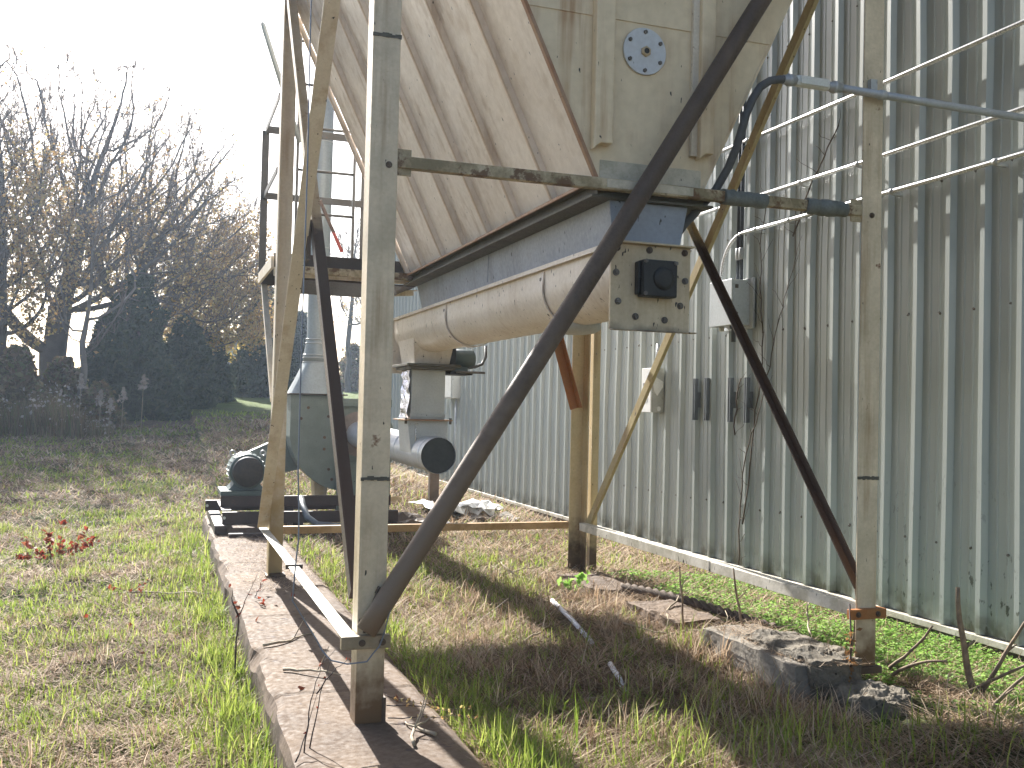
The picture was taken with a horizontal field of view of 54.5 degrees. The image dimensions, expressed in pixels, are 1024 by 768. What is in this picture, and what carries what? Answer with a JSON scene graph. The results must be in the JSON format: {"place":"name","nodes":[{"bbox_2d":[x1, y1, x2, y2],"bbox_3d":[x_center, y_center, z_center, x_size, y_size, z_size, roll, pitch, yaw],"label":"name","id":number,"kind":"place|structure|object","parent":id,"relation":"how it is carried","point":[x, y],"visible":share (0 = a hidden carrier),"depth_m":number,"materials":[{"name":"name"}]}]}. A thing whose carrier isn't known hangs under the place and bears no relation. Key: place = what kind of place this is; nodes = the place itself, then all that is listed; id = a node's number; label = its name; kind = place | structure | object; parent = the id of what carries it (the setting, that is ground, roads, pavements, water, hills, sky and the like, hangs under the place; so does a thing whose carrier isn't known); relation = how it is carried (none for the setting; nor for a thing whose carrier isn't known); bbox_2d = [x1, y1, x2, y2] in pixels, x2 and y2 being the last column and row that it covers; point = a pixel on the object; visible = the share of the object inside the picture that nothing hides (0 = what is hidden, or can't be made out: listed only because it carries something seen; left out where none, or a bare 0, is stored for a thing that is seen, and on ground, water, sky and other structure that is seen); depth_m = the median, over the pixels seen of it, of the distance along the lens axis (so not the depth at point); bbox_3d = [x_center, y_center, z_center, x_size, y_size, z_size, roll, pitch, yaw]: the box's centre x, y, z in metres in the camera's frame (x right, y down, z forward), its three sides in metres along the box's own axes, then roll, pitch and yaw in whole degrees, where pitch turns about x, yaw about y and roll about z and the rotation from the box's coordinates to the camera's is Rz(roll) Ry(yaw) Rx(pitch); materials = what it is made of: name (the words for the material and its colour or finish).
{"place":"outdoors","nodes":[
{"label":"outdoors","id":0,"kind":"place"},
{"bbox_2d":[117,386,127,434],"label":"plume grass","id":1,"kind":"object","parent":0,"point":[123,392],"depth_m":24.98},
{"bbox_2d":[0,0,361,374],"label":"sky","id":2,"kind":"structure","parent":0,"point":[219,46],"materials":[{"name":"white"}]},
{"bbox_2d":[0,387,1023,767],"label":"ground","id":3,"kind":"structure","parent":0,"point":[248,405],"depth_m":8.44,"materials":[{"name":"plant"}]},
{"bbox_2d":[0,344,54,413],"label":"bush","id":4,"kind":"object","parent":3,"relation":"on","point":[18,370],"visible":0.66,"depth_m":25.61,"materials":[{"name":"green plant"}]},
{"bbox_2d":[0,48,107,317],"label":"bare tree","id":5,"kind":"object","parent":3,"relation":"on","point":[15,106],"visible":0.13,"depth_m":33.42,"materials":[{"name":"brown plant"}]},
{"bbox_2d":[0,76,111,355],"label":"bare tree","id":6,"kind":"object","parent":3,"relation":"on","point":[5,269],"visible":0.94,"depth_m":27.96,"materials":[{"name":"brown plant"}]},
{"bbox_2d":[15,519,99,561],"bbox_3d":[-4.384,1.509,9.611,0.747,0.408,0.217,2,-2,-27],"label":"red leaf sprig","id":7,"kind":"object","parent":3,"relation":"on","point":[50,548],"visible":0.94,"depth_m":9.63,"materials":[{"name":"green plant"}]},
{"bbox_2d":[0,381,114,433],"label":"weed fluff","id":8,"kind":"object","parent":3,"relation":"on","point":[38,405],"visible":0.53,"depth_m":24.54,"materials":[{"name":"plant"}]},
{"bbox_2d":[0,382,116,439],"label":"tall weeds","id":9,"kind":"object","parent":3,"relation":"on","point":[37,421],"visible":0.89,"depth_m":23.98,"materials":[{"name":"brown plant"}]},
{"bbox_2d":[42,356,88,404],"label":"bush","id":10,"kind":"object","parent":3,"relation":"on","point":[61,371],"visible":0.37,"depth_m":27.21,"materials":[{"name":"green plant"}]},
{"bbox_2d":[76,373,88,416],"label":"plume grass","id":11,"kind":"object","parent":3,"relation":"on","point":[81,381],"depth_m":24.79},
{"bbox_2d":[19,190,166,395],"bbox_3d":[-11.354,-2.183,27.066,4.189,6.950,3.899,2,-1,-19],"label":"bare tree","id":12,"kind":"object","parent":3,"relation":"on","point":[82,347],"visible":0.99,"depth_m":27.01,"materials":[{"name":"brown plant"}]},
{"bbox_2d":[73,379,129,429],"bbox_3d":[-11.299,0.579,26.887,1.883,1.474,1.860,2,-1,-19],"label":"bush","id":13,"kind":"object","parent":3,"relation":"on","point":[88,399],"visible":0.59,"depth_m":26.70,"materials":[{"name":"green plant"}]},
{"bbox_2d":[95,389,107,430],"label":"plume grass","id":14,"kind":"object","parent":3,"relation":"on","point":[99,397],"depth_m":24.48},
{"bbox_2d":[105,398,115,435],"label":"plume grass","id":15,"kind":"object","parent":3,"relation":"on","point":[110,401],"depth_m":24.17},
{"bbox_2d":[76,315,147,421],"bbox_3d":[-12.192,-0.431,29.935,2.500,3.366,2.388,1,-1,-4],"label":"cedar","id":16,"kind":"object","parent":3,"relation":"on","point":[111,365],"visible":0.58,"depth_m":29.56,"materials":[{"name":"green plant"}]},
{"bbox_2d":[0,22,249,381],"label":"bare tree","id":17,"kind":"object","parent":3,"relation":"on","point":[56,344],"visible":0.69,"depth_m":31.03,"materials":[{"name":"brown plant"}]},
{"bbox_2d":[107,578,152,593],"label":"red leaf sprig","id":18,"kind":"object","parent":3,"relation":"on","point":[113,588],"visible":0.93,"depth_m":8.05,"materials":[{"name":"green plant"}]},
{"bbox_2d":[137,374,148,431],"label":"plume grass","id":19,"kind":"object","parent":3,"relation":"on","point":[143,380],"depth_m":25.48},
{"bbox_2d":[107,270,191,420],"bbox_3d":[-11.633,-1.193,30.906,3.496,4.875,3.153,1,-1,18],"label":"cedar","id":20,"kind":"object","parent":3,"relation":"on","point":[150,352],"visible":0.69,"depth_m":30.53,"materials":[{"name":"green plant"}]},
{"bbox_2d":[100,580,210,596],"bbox_3d":[-2.816,1.658,8.036,0.895,0.107,0.349,1,-1,2],"label":"fallen stick","id":21,"kind":"object","parent":3,"relation":"on","point":[159,592],"visible":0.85,"depth_m":8.02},
{"bbox_2d":[43,70,291,356],"bbox_3d":[-12.379,-4.928,34.754,8.831,12.043,7.331,1,-1,12],"label":"bare tree","id":22,"kind":"object","parent":3,"relation":"on","point":[246,222],"visible":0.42,"depth_m":34.51,"materials":[{"name":"brown plant"}]},
{"bbox_2d":[77,150,276,360],"bbox_3d":[-11.938,-4.007,36.579,8.579,10.071,6.768,2,-1,-19],"label":"bare tree","id":23,"kind":"object","parent":3,"relation":"on","point":[257,320],"visible":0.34,"depth_m":36.01,"materials":[{"name":"brown plant"}]},
{"bbox_2d":[123,202,255,362],"bbox_3d":[-12.838,-3.373,39.244,5.992,8.518,5.530,2,-1,-19],"label":"bare tree","id":24,"kind":"object","parent":3,"relation":"on","point":[226,349],"visible":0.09,"depth_m":38.65,"materials":[{"name":"brown plant"}]},
{"bbox_2d":[163,312,223,409],"bbox_3d":[-11.669,-0.697,34.953,2.954,3.695,3.160,2,-1,-19],"label":"cedar","id":25,"kind":"object","parent":3,"relation":"on","point":[191,357],"visible":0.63,"depth_m":34.57,"materials":[{"name":"green plant"}]},
{"bbox_2d":[202,327,236,402],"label":"cedar","id":26,"kind":"object","parent":3,"relation":"on","point":[222,372],"visible":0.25,"depth_m":38.72,"materials":[{"name":"green plant"}]},
{"bbox_2d":[229,573,257,680],"bbox_3d":[-1.582,1.412,5.797,0.094,0.578,0.244,1,-1,17],"label":"sapling","id":27,"kind":"object","parent":3,"relation":"on","point":[237,607],"visible":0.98,"depth_m":5.72,"materials":[{"name":"red plant"}]},
{"bbox_2d":[229,285,293,397],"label":"cedar","id":28,"kind":"object","parent":3,"relation":"on","point":[250,373],"visible":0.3,"depth_m":42.10,"materials":[{"name":"green plant"}]},
{"bbox_2d":[288,309,306,387],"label":"cedar","id":29,"kind":"object","parent":3,"relation":"on","point":[295,361],"visible":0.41,"depth_m":46.50,"materials":[{"name":"green plant"}]},
{"bbox_2d":[205,394,397,537],"bbox_3d":[-2.378,0.880,11.533,2.199,1.530,2.130,2,-1,-19],"label":"blower","id":30,"kind":"object","parent":3,"relation":"on","point":[242,490],"visible":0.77,"depth_m":11.73,"materials":[{"name":"grey metal"}]},
{"bbox_2d":[287,53,347,395],"bbox_3d":[-2.351,-2.112,12.169,0.690,4.497,0.680,2,-1,-19],"label":"exhaust stack","id":31,"kind":"object","parent":30,"relation":"on","point":[313,379],"visible":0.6,"depth_m":12.03,"materials":[{"name":"grey metal"}]},
{"bbox_2d":[346,422,455,473],"bbox_3d":[-1.262,0.613,10.315,0.324,0.382,3.825,2,-1,-19],"label":"round duct","id":32,"kind":"object","parent":30,"relation":"attached to","point":[434,454],"visible":0.6,"depth_m":8.56,"materials":[{"name":"metal"}]},
{"bbox_2d":[202,515,483,767],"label":"concrete curb","id":33,"kind":"structure","parent":3,"relation":"on","point":[340,739],"depth_m":4.98,"materials":[{"name":"concrete"}]},
{"bbox_2d":[254,579,266,605],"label":"red leaf sprig","id":34,"kind":"object","parent":33,"relation":"on","point":[262,602],"visible":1,"depth_m":6.96,"materials":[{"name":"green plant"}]},
{"bbox_2d":[263,617,313,646],"bbox_3d":[-1.308,1.460,5.863,0.061,0.102,0.443,1,-2,25],"label":"fallen stick","id":35,"kind":"object","parent":33,"relation":"on","point":[276,642],"visible":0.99,"depth_m":5.79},
{"bbox_2d":[283,647,340,674],"bbox_3d":[-0.995,1.442,5.181,0.358,0.111,0.184,1,-2,23],"label":"fallen stick","id":36,"kind":"object","parent":33,"relation":"on","point":[297,670],"visible":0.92,"depth_m":5.13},
{"bbox_2d":[295,647,350,762],"bbox_3d":[-0.807,1.301,4.063,0.125,0.366,0.377,1,-2,27],"label":"bramble sprig","id":37,"kind":"object","parent":33,"relation":"on","point":[306,732],"visible":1,"depth_m":4.07,"materials":[{"name":"red plant"}]},
{"bbox_2d":[410,697,429,745],"bbox_3d":[-0.396,1.430,4.224,0.049,0.115,0.310,1,-1,8],"label":"fallen stick","id":38,"kind":"object","parent":33,"relation":"on","point":[412,734],"visible":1,"depth_m":4.23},
{"bbox_2d":[405,695,436,735],"bbox_3d":[-0.392,1.440,4.312,0.118,0.102,0.257,2,-1,-19],"label":"fallen stick","id":39,"kind":"object","parent":33,"relation":"on","point":[433,733],"visible":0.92,"depth_m":4.27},
{"bbox_2d":[385,694,486,719],"bbox_3d":[-0.342,1.444,4.430,0.475,0.082,0.109,1,-1,3],"label":"dry weed","id":40,"kind":"object","parent":33,"relation":"on","point":[426,716],"visible":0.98,"depth_m":4.45,"materials":[{"name":"brown plant"}]},
{"bbox_2d":[330,192,360,392],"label":"bare tree","id":41,"kind":"object","parent":3,"relation":"on","point":[349,322],"visible":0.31,"depth_m":49.98,"materials":[{"name":"brown plant"}]},
{"bbox_2d":[336,230,360,329],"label":"bare tree","id":42,"kind":"object","parent":3,"relation":"on","point":[357,320],"visible":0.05,"depth_m":59.70,"materials":[{"name":"brown plant"}]},
{"bbox_2d":[338,342,359,391],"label":"round shrub","id":43,"kind":"object","parent":3,"relation":"on","point":[354,370],"visible":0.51,"depth_m":51.52,"materials":[{"name":"green plant"}]},
{"bbox_2d":[391,496,409,502],"bbox_3d":[-1.616,1.709,14.136,0.493,0.297,0.822,2,-1,-7],"label":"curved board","id":44,"kind":"object","parent":3,"relation":"on","point":[394,499],"visible":0.23,"depth_m":13.77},
{"bbox_2d":[388,512,449,523],"bbox_3d":[-1.240,1.619,11.783,0.640,0.196,0.936,1,-2,30],"label":"tar paper","id":45,"kind":"object","parent":3,"relation":"on","point":[406,518],"visible":0.42,"depth_m":11.77,"materials":[{"name":"paper"}]},
{"bbox_2d":[428,473,438,501],"bbox_3d":[-1.075,1.209,13.698,0.130,1.200,0.100,2,-1,-19],"label":"steel stub post","id":46,"kind":"object","parent":3,"relation":"on","point":[433,486],"depth_m":13.65,"materials":[{"name":"metal"}]},
{"bbox_2d":[408,498,492,515],"bbox_3d":[-0.812,1.610,12.986,0.775,0.233,0.936,2,-2,-36],"label":"roofing scrap","id":47,"kind":"object","parent":3,"relation":"on","point":[473,502],"visible":0.53,"depth_m":12.85,"materials":[{"name":"metal"}]},
{"bbox_2d":[453,500,502,515],"bbox_3d":[-0.489,1.654,13.255,0.631,0.172,1.029,1,-1,9],"label":"roofing scrap","id":48,"kind":"object","parent":3,"relation":"on","point":[493,506],"visible":0.41,"depth_m":13.07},
{"bbox_2d":[450,511,518,521],"bbox_3d":[-0.483,1.699,12.632,1.135,0.106,0.424,2,-2,-25],"label":"roofing scrap","id":49,"kind":"object","parent":3,"relation":"on","point":[502,514],"visible":0.56,"depth_m":12.73,"materials":[{"name":"grey"}]},
{"bbox_2d":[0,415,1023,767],"bbox_3d":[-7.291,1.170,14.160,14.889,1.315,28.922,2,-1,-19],"label":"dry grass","id":50,"kind":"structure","parent":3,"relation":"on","point":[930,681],"depth_m":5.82,"materials":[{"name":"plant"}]},
{"bbox_2d":[0,524,1023,767],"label":"tall grass","id":51,"kind":"structure","parent":3,"relation":"on","point":[214,653],"depth_m":4.43,"materials":[{"name":"plant"}]},
{"bbox_2d":[525,613,549,641],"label":"fallen stick","id":52,"kind":"object","parent":3,"relation":"on","point":[534,634],"visible":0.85,"depth_m":6.28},
{"bbox_2d":[257,0,885,723],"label":"support frame","id":53,"kind":"object","parent":3,"relation":"on","point":[365,528],"visible":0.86,"depth_m":5.26,"materials":[{"name":"beige paint"}]},
{"bbox_2d":[292,0,390,664],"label":"hanging wire","id":54,"kind":"object","parent":53,"relation":"hanging from","point":[325,654],"visible":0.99,"depth_m":4.32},
{"bbox_2d":[297,0,791,285],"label":"ribbed hopper","id":55,"kind":"object","parent":53,"relation":"on","point":[601,88],"visible":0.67,"depth_m":5.20,"materials":[{"name":"beige paint"}]},
{"bbox_2d":[258,18,417,401],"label":"access platform","id":56,"kind":"structure","parent":55,"relation":"attached to","point":[346,286],"depth_m":9.15,"materials":[{"name":"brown metal"}]},
{"bbox_2d":[392,200,696,373],"bbox_3d":[-0.099,-0.496,7.121,0.490,0.732,4.908,2,-1,-19],"label":"screw conveyor","id":57,"kind":"object","parent":55,"relation":"hanging from","point":[520,288],"visible":0.84,"depth_m":5.62,"materials":[{"name":"metal"}]},
{"bbox_2d":[393,346,486,452],"bbox_3d":[-0.639,0.130,9.141,0.808,0.994,0.460,2,-1,-19],"label":"rotary valve","id":58,"kind":"object","parent":57,"relation":"attached to","point":[422,405],"visible":0.89,"depth_m":8.94,"materials":[{"name":"grey metal"}]},
{"bbox_2d":[550,598,593,643],"bbox_3d":[0.397,1.606,6.771,0.032,0.067,1.170,2,-1,-10],"label":"plastic pipe","id":59,"kind":"object","parent":3,"relation":"on","point":[561,609],"visible":0.79,"depth_m":6.76,"materials":[{"name":"white plastic"}]},
{"bbox_2d":[557,570,590,592],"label":"young weed","id":60,"kind":"object","parent":3,"relation":"on","point":[581,576],"visible":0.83,"depth_m":7.83,"materials":[{"name":"plant"}]},
{"bbox_2d":[212,533,946,714],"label":"straw litter","id":61,"kind":"object","parent":3,"relation":"on","point":[732,622],"visible":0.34,"depth_m":7.45,"materials":[{"name":"beige plant"}]},
{"bbox_2d":[556,572,638,595],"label":"concrete block","id":62,"kind":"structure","parent":3,"relation":"on","point":[615,581],"depth_m":8.11,"materials":[{"name":"concrete"}]},
{"bbox_2d":[620,583,780,629],"bbox_3d":[1.299,1.581,7.132,0.069,0.103,1.610,2,-2,-32],"label":"twisted rope","id":63,"kind":"object","parent":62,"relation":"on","point":[687,600],"visible":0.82,"depth_m":7.08,"materials":[{"name":"fabric"}]},
{"bbox_2d":[608,661,625,691],"bbox_3d":[0.576,1.602,5.419,0.033,0.075,0.416,1,-1,-5],"label":"plastic pipe","id":64,"kind":"object","parent":3,"relation":"on","point":[612,668],"visible":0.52,"depth_m":5.44,"materials":[{"name":"white plastic"}]},
{"bbox_2d":[584,670,649,702],"bbox_3d":[0.517,1.558,5.135,0.447,0.101,0.121,2,-2,-36],"label":"fallen stick","id":65,"kind":"object","parent":3,"relation":"on","point":[592,698],"visible":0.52,"depth_m":5.08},
{"bbox_2d":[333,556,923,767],"bbox_3d":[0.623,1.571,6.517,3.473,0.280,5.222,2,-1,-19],"label":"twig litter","id":66,"kind":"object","parent":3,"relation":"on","point":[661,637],"visible":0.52,"depth_m":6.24,"materials":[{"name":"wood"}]},
{"bbox_2d":[623,615,696,636],"bbox_3d":[1.020,1.551,6.348,0.616,0.128,0.195,1,-1,10],"label":"fallen stick","id":67,"kind":"object","parent":3,"relation":"on","point":[655,631],"visible":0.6,"depth_m":6.31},
{"bbox_2d":[629,599,721,632],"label":"concrete block","id":68,"kind":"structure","parent":3,"relation":"on","point":[658,610],"depth_m":6.79,"materials":[{"name":"concrete"}]},
{"bbox_2d":[667,572,690,609],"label":"fallen stick","id":69,"kind":"object","parent":3,"relation":"on","point":[670,606],"visible":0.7,"depth_m":7.06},
{"bbox_2d":[679,566,689,629],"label":"dead stalk","id":70,"kind":"object","parent":3,"relation":"on","point":[682,597],"visible":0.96,"depth_m":6.33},
{"bbox_2d":[358,0,1023,662],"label":"metal building","id":71,"kind":"structure","parent":3,"relation":"on","point":[950,470],"depth_m":7.77,"materials":[{"name":"grey"}]},
{"bbox_2d":[445,376,460,473],"bbox_3d":[-1.120,0.764,18.010,0.185,1.900,0.650,2,-1,-19],"label":"cabinet","id":72,"kind":"object","parent":71,"relation":"attached to","point":[452,387],"visible":0.44,"depth_m":17.74,"materials":[{"name":"metal"}]},
{"bbox_2d":[641,344,664,412],"bbox_3d":[1.503,-0.064,10.573,0.165,0.734,0.245,2,-1,-19],"label":"safety switch","id":73,"kind":"object","parent":71,"relation":"attached to","point":[654,402],"visible":0.56,"depth_m":10.49,"materials":[{"name":"grey paint"}]},
{"bbox_2d":[692,379,700,419],"bbox_3d":[1.829,0.152,9.839,0.072,0.410,0.042,2,-1,-19],"label":"strut channel","id":74,"kind":"object","parent":71,"relation":"attached to","point":[696,402],"visible":1,"depth_m":9.82,"materials":[{"name":"metal"}]},
{"bbox_2d":[704,378,709,420],"bbox_3d":[1.902,0.149,9.632,0.072,0.410,0.042,2,-1,-19],"label":"strut channel","id":75,"kind":"object","parent":71,"relation":"attached to","point":[706,397],"visible":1,"depth_m":9.61,"materials":[{"name":"metal"}]},
{"bbox_2d":[727,378,735,421],"bbox_3d":[2.043,0.147,9.231,0.072,0.410,0.042,2,-1,-19],"label":"strut channel","id":76,"kind":"object","parent":71,"relation":"attached to","point":[731,399],"visible":0.99,"depth_m":9.21,"materials":[{"name":"metal"}]},
{"bbox_2d":[709,277,754,341],"bbox_3d":[2.007,-0.671,9.152,0.207,0.580,0.500,2,-1,-19],"label":"wall enclosure","id":77,"kind":"object","parent":71,"relation":"attached to","point":[741,293],"depth_m":8.99,"materials":[{"name":"metal"}]},
{"bbox_2d":[709,278,733,327],"bbox_3d":[1.920,-0.739,9.122,0.019,0.420,0.390,2,-1,-19],"label":"door","id":78,"kind":"structure","parent":77,"relation":"in","point":[718,317],"depth_m":9.15,"materials":[{"name":"metal"}]},
{"bbox_2d":[735,107,742,278],"bbox_3d":[2.110,-2.630,9.135,0.062,3.400,0.050,2,-1,-19],"label":"vertical pipe","id":79,"kind":"object","parent":71,"relation":"attached to","point":[738,231],"visible":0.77,"depth_m":9.09,"materials":[{"name":"plastic"}]},
{"bbox_2d":[733,374,749,434],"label":"dead vine","id":80,"kind":"object","parent":71,"relation":"attached to","point":[736,412],"visible":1,"depth_m":9.11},
{"bbox_2d":[739,99,746,279],"bbox_3d":[2.128,-2.631,9.083,0.062,3.400,0.050,2,-1,-19],"label":"vertical pipe","id":81,"kind":"object","parent":71,"relation":"attached to","point":[741,253],"visible":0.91,"depth_m":9.04,"materials":[{"name":"plastic"}]},
{"bbox_2d":[743,377,752,422],"bbox_3d":[2.135,0.146,8.971,0.072,0.410,0.042,2,-1,-19],"label":"strut channel","id":82,"kind":"object","parent":71,"relation":"attached to","point":[748,394],"visible":1,"depth_m":8.95,"materials":[{"name":"metal"}]},
{"bbox_2d":[736,181,771,524],"bbox_3d":[2.162,-0.279,8.857,0.070,3.092,0.478,2,-1,-19],"label":"dead vine","id":83,"kind":"object","parent":71,"relation":"attached to","point":[752,444],"visible":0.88,"depth_m":8.85,"materials":[{"name":"plant"}]},
{"bbox_2d":[734,213,801,564],"bbox_3d":[2.217,0.060,8.651,0.095,3.167,1.089,2,-1,-19],"label":"dead vine","id":84,"kind":"object","parent":71,"relation":"attached to","point":[740,518],"visible":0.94,"depth_m":8.81,"materials":[{"name":"plant"}]},
{"bbox_2d":[784,112,840,236],"bbox_3d":[2.459,-1.708,8.119,0.072,0.930,0.691,2,-1,-19],"label":"dead vine","id":85,"kind":"object","parent":71,"relation":"attached to","point":[795,227],"visible":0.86,"depth_m":8.12,"materials":[{"name":"plant"}]},
{"bbox_2d":[682,74,1023,233],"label":"flexible conduit","id":86,"kind":"object","parent":71,"relation":"attached to","point":[815,83],"visible":0.93,"depth_m":5.11,"materials":[{"name":"metal"}]},
{"bbox_2d":[697,105,1023,216],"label":"conduit","id":87,"kind":"object","parent":71,"relation":"attached to","point":[857,164],"visible":0.74,"depth_m":7.15,"materials":[{"name":"metal"}]},
{"bbox_2d":[720,151,1023,279],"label":"conduit","id":88,"kind":"object","parent":71,"relation":"attached to","point":[996,162],"visible":0.94,"depth_m":7.03,"materials":[{"name":"metal"}]},
{"bbox_2d":[721,19,1023,152],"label":"conduit","id":89,"kind":"object","parent":71,"relation":"attached to","point":[938,58],"visible":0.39,"depth_m":7.02,"materials":[{"name":"metal"}]},
{"bbox_2d":[644,610,796,639],"bbox_3d":[1.304,1.538,6.306,0.939,0.155,0.278,1,-1,3],"label":"fallen stick","id":90,"kind":"object","parent":3,"relation":"on","point":[726,623],"visible":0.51,"depth_m":6.24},
{"bbox_2d":[700,624,815,704],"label":"concrete block","id":91,"kind":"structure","parent":3,"relation":"on","point":[797,672],"depth_m":5.40,"materials":[{"name":"concrete"}]},
{"bbox_2d":[733,568,745,625],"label":"dead stalk","id":92,"kind":"object","parent":91,"relation":"on","point":[738,604],"visible":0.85,"depth_m":6.05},
{"bbox_2d":[745,629,864,703],"bbox_3d":[1.572,1.544,5.421,0.373,0.308,0.756,2,-1,-19],"label":"mortar lump","id":93,"kind":"object","parent":91,"relation":"on","point":[803,645],"visible":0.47,"depth_m":5.18,"materials":[{"name":"concrete"}]},
{"bbox_2d":[806,602,810,634],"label":"fallen stick","id":94,"kind":"object","parent":3,"relation":"on","point":[809,631],"visible":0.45,"depth_m":6.56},
{"bbox_2d":[606,569,1023,722],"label":"clover","id":95,"kind":"object","parent":3,"relation":"on","point":[888,632],"visible":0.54,"depth_m":6.46,"materials":[{"name":"plant"}]},
{"bbox_2d":[849,589,855,649],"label":"dead stalk","id":96,"kind":"object","parent":3,"relation":"on","point":[853,637],"visible":0.15,"depth_m":5.67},
{"bbox_2d":[843,604,862,665],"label":"stalk","id":97,"kind":"object","parent":3,"relation":"on","point":[848,652],"visible":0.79,"depth_m":5.14,"materials":[{"name":"orange plant"}]},
{"bbox_2d":[829,680,921,721],"bbox_3d":[1.801,1.703,4.951,0.369,0.420,0.439,2,-1,-19],"label":"mortar lump","id":98,"kind":"object","parent":3,"relation":"on","point":[880,694],"visible":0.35,"depth_m":4.88,"materials":[{"name":"concrete"}]},
{"bbox_2d":[888,625,932,668],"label":"dead stalk","id":99,"kind":"object","parent":3,"relation":"on","point":[913,648],"visible":1,"depth_m":5.26,"materials":[{"name":"plant"}]},
{"bbox_2d":[881,658,947,682],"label":"dead stalk","id":100,"kind":"object","parent":3,"relation":"on","point":[899,670],"visible":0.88,"depth_m":5.36,"materials":[{"name":"wood"}]},
{"bbox_2d":[955,587,979,698],"bbox_3d":[2.429,1.397,5.287,0.142,0.625,0.054,1,-1,-3],"label":"dead stalk","id":101,"kind":"object","parent":3,"relation":"on","point":[965,646],"visible":0.88,"depth_m":5.28,"materials":[{"name":"plant"}]},
{"bbox_2d":[960,664,1023,696],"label":"dead stalk","id":102,"kind":"object","parent":3,"relation":"on","point":[999,677],"visible":0.67,"depth_m":5.17,"materials":[{"name":"brown plant"}]},
{"bbox_2d":[979,622,1023,695],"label":"dead stalk","id":103,"kind":"object","parent":3,"relation":"on","point":[1002,658],"visible":0.95,"depth_m":5.17,"materials":[{"name":"plant"}]},
{"bbox_2d":[986,675,1023,716],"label":"dead stalk","id":104,"kind":"object","parent":3,"relation":"on","point":[1005,693],"visible":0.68,"depth_m":4.68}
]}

